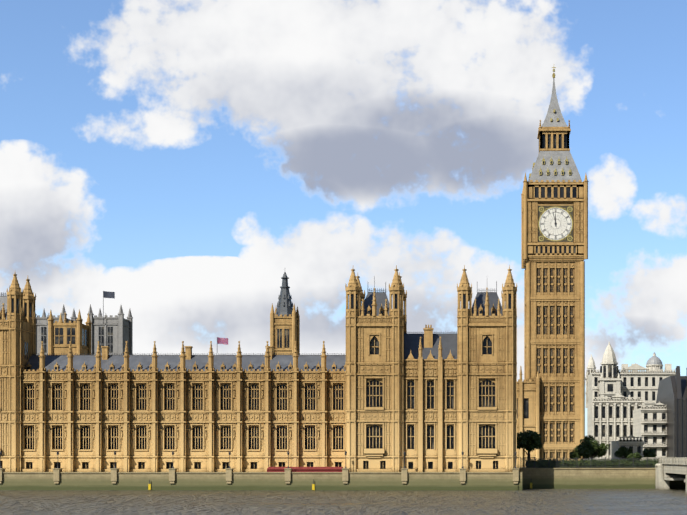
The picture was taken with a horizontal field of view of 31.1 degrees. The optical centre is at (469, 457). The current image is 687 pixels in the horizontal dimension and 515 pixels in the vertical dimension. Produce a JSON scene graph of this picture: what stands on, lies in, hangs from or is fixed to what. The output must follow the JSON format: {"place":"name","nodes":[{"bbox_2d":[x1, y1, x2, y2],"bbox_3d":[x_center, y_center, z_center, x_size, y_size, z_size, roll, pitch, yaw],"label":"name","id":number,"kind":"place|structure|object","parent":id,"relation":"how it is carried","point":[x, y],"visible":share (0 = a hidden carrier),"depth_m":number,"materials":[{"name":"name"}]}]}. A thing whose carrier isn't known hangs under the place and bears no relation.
{"place":"outdoors","nodes":[
{"label":"outdoors","id":0,"kind":"place"},
{"bbox_2d":[35,304,132,354],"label":"abbey towers","id":1,"kind":"structure","parent":0,"point":[120,324],"depth_m":512.21,"materials":[{"name":"grey stone"}]},
{"bbox_2d":[41,327,112,352],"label":"tower windows","id":2,"kind":"structure","parent":1,"relation":"attached to","point":[101,338],"depth_m":512.17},
{"bbox_2d":[217,337,227,344],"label":"union flag","id":3,"kind":"object","parent":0,"point":[222,341],"visible":1,"depth_m":265.77,"materials":[{"name":"fabric"}]},
{"bbox_2d":[0,265,516,471],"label":"palace","id":4,"kind":"structure","parent":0,"point":[469,369],"depth_m":256.72,"materials":[{"name":"beige stone"}]},
{"bbox_2d":[103,291,103,323],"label":"flag poles","id":5,"kind":"object","parent":4,"relation":"attached to","point":[103,307],"visible":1,"depth_m":298.02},
{"bbox_2d":[104,291,114,298],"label":"dark flag","id":6,"kind":"object","parent":5,"relation":"attached to","point":[109,294],"visible":1,"depth_m":298.09,"materials":[{"name":"fabric"}]},
{"bbox_2d":[25,355,345,370],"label":"palace roofs","id":7,"kind":"structure","parent":4,"relation":"attached to","point":[201,361],"depth_m":262.73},
{"bbox_2d":[0,293,502,358],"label":"tower roofs","id":8,"kind":"structure","parent":4,"relation":"attached to","point":[448,342],"depth_m":255.06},
{"bbox_2d":[12,294,510,316],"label":"turrets","id":9,"kind":"object","parent":4,"relation":"attached to","point":[464,301],"visible":0.15,"depth_m":250.62,"materials":[{"name":"beige stone"}]},
{"bbox_2d":[47,303,539,467],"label":"towers","id":10,"kind":"structure","parent":0,"point":[530,389],"depth_m":301.06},
{"bbox_2d":[275,272,292,315],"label":"spire","id":11,"kind":"object","parent":10,"relation":"on","point":[284,304],"visible":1,"depth_m":314.42,"materials":[{"name":"grey metal"}]},
{"bbox_2d":[0,489,686,514],"bbox_3d":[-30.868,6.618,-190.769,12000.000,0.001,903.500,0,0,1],"label":"river thames","id":12,"kind":"structure","parent":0,"point":[391,502],"depth_m":180.62,"materials":[{"name":"liquid"}]},
{"bbox_2d":[0,468,685,489],"bbox_3d":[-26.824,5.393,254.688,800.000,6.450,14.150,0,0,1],"label":"embankment wall","id":13,"kind":"structure","parent":12,"relation":"on","point":[590,478],"depth_m":248.09,"materials":[{"name":"grey stone"}]},
{"bbox_2d":[0,468,518,483],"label":"wall piers","id":14,"kind":"structure","parent":13,"relation":"attached to","point":[172,471],"depth_m":247.64,"materials":[{"name":"beige stone"}]},
{"bbox_2d":[267,467,342,471],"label":"terrace marquee","id":15,"kind":"object","parent":13,"relation":"on","point":[307,469],"visible":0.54,"depth_m":249.98,"materials":[{"name":"red fabric"}]},
{"bbox_2d":[0,451,657,483],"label":"embankment iron","id":16,"kind":"object","parent":13,"relation":"on","point":[404,452],"visible":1,"depth_m":260.53,"materials":[{"name":"metal"}]},
{"bbox_2d":[148,483,531,489],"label":"buoys","id":17,"kind":"object","parent":13,"relation":"attached to","point":[149,486],"visible":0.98,"depth_m":247.79,"materials":[{"name":"yellow paint"}]},
{"bbox_2d":[640,457,686,493],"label":"bridge","id":18,"kind":"structure","parent":12,"relation":"on","point":[667,469],"depth_m":250.85,"materials":[{"name":"stone"}]},
{"bbox_2d":[0,0,686,435],"label":"sky","id":19,"kind":"structure","parent":0,"point":[176,159],"materials":[{"name":"blue"}]},
{"label":"ground","id":20,"kind":"structure","parent":0,"visible":0},
{"bbox_2d":[517,430,542,459],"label":"court tree","id":21,"kind":"object","parent":20,"relation":"on","point":[528,439],"depth_m":272.43,"materials":[{"name":"green plant"}]},
{"bbox_2d":[521,120,588,460],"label":"clock tower","id":22,"kind":"structure","parent":20,"relation":"on","point":[532,261],"depth_m":301.98,"materials":[{"name":"beige stone"}]},
{"bbox_2d":[528,67,572,240],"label":"gilded trim","id":23,"kind":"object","parent":22,"relation":"attached to","point":[555,170],"visible":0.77,"depth_m":301.56,"materials":[{"name":"gold metal"}]},
{"bbox_2d":[529,78,581,181],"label":"spire roof","id":24,"kind":"structure","parent":22,"relation":"on","point":[555,156],"depth_m":304.06,"materials":[{"name":"grey metal"}]},
{"bbox_2d":[538,206,572,241],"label":"clock surround","id":25,"kind":"object","parent":22,"relation":"attached to","point":[547,240],"depth_m":301.56,"materials":[{"name":"gold metal"}]},
{"bbox_2d":[539,208,571,239],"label":"clock face","id":26,"kind":"object","parent":25,"relation":"attached to","point":[550,229],"visible":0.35,"depth_m":301.53,"materials":[{"name":"white glass"}]},
{"bbox_2d":[540,208,571,238],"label":"clock dial marks","id":27,"kind":"object","parent":26,"relation":"attached to","point":[548,211],"visible":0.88,"depth_m":301.51},
{"bbox_2d":[535,134,576,460],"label":"tower openings","id":28,"kind":"object","parent":22,"relation":"in","point":[574,192],"visible":0.27,"depth_m":302.45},
{"bbox_2d":[569,445,590,459],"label":"bush","id":29,"kind":"object","parent":20,"relation":"on","point":[574,454],"depth_m":288.76,"materials":[{"name":"green plant"}]},
{"bbox_2d":[525,459,656,467],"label":"hedge","id":30,"kind":"object","parent":20,"relation":"on","point":[611,463],"visible":0.56,"depth_m":261.69,"materials":[{"name":"green plant"}]},
{"bbox_2d":[577,435,608,460],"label":"tree","id":31,"kind":"object","parent":20,"relation":"on","point":[587,446],"depth_m":281.44,"materials":[{"name":"green plant"}]},
{"bbox_2d":[614,447,632,459],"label":"tree","id":32,"kind":"object","parent":20,"relation":"on","point":[621,451],"depth_m":326.07,"materials":[{"name":"green plant"}]},
{"bbox_2d":[585,342,675,460],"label":"white building","id":33,"kind":"structure","parent":20,"relation":"on","point":[637,421],"depth_m":417.21,"materials":[{"name":"white stone"}]},
{"bbox_2d":[646,352,662,364],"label":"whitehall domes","id":34,"kind":"structure","parent":33,"relation":"on","point":[653,360],"depth_m":481.61,"materials":[{"name":"grey metal"}]},
{"bbox_2d":[627,452,641,460],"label":"bush","id":35,"kind":"object","parent":20,"relation":"on","point":[636,455],"visible":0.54,"depth_m":262.14,"materials":[{"name":"green plant"}]},
{"bbox_2d":[643,448,656,456],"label":"bush","id":36,"kind":"object","parent":20,"relation":"on","point":[649,452],"visible":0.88,"depth_m":335.91,"materials":[{"name":"green plant"}]},
{"bbox_2d":[656,366,686,457],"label":"dark building","id":37,"kind":"structure","parent":20,"relation":"on","point":[672,393],"depth_m":378.34,"materials":[{"name":"grey metal"}]}
]}

